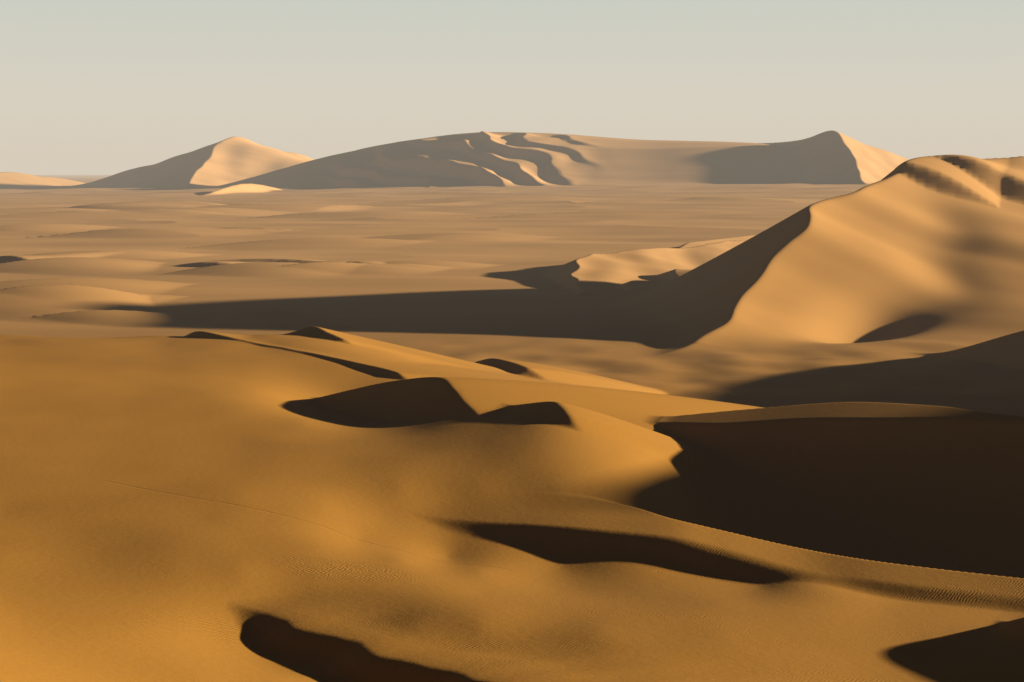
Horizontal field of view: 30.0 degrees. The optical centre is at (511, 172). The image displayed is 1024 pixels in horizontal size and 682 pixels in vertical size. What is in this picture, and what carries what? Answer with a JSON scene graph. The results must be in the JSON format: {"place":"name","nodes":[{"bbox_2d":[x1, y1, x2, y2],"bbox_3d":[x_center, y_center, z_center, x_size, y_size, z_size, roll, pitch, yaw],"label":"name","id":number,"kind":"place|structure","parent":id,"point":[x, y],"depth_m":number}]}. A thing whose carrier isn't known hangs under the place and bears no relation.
{"place":"outdoors","nodes":[
{"label":"outdoors","id":0,"kind":"place"},
{"bbox_2d":[74,136,314,187],"bbox_3d":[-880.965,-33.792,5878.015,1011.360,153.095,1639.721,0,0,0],"label":"sand dune","id":1,"kind":"structure","parent":0,"point":[229,160],"depth_m":5629.45},
{"bbox_2d":[0,326,1023,681],"bbox_3d":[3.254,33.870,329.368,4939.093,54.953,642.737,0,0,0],"label":"sand dune","id":2,"kind":"structure","parent":0,"point":[314,504],"depth_m":200.20},
{"bbox_2d":[0,172,1023,348],"bbox_3d":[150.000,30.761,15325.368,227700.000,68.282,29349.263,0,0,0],"label":"ground","id":3,"kind":"structure","parent":0,"point":[497,265],"depth_m":1239.17},
{"bbox_2d":[215,131,808,187],"bbox_3d":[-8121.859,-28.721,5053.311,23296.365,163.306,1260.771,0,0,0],"label":"sand dune","id":4,"kind":"structure","parent":0,"point":[510,158],"depth_m":4752.22},
{"bbox_2d":[0,0,1023,174],"label":"sky","id":5,"kind":"structure","parent":0,"point":[88,87]},
{"bbox_2d":[627,155,1023,343],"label":"sand dune","id":6,"kind":"structure","parent":0,"point":[912,246],"depth_m":791.22},
{"bbox_2d":[771,130,909,183],"bbox_3d":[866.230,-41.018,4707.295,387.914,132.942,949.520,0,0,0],"label":"sand dune","id":7,"kind":"structure","parent":0,"point":[831,156],"depth_m":4649.98}
]}

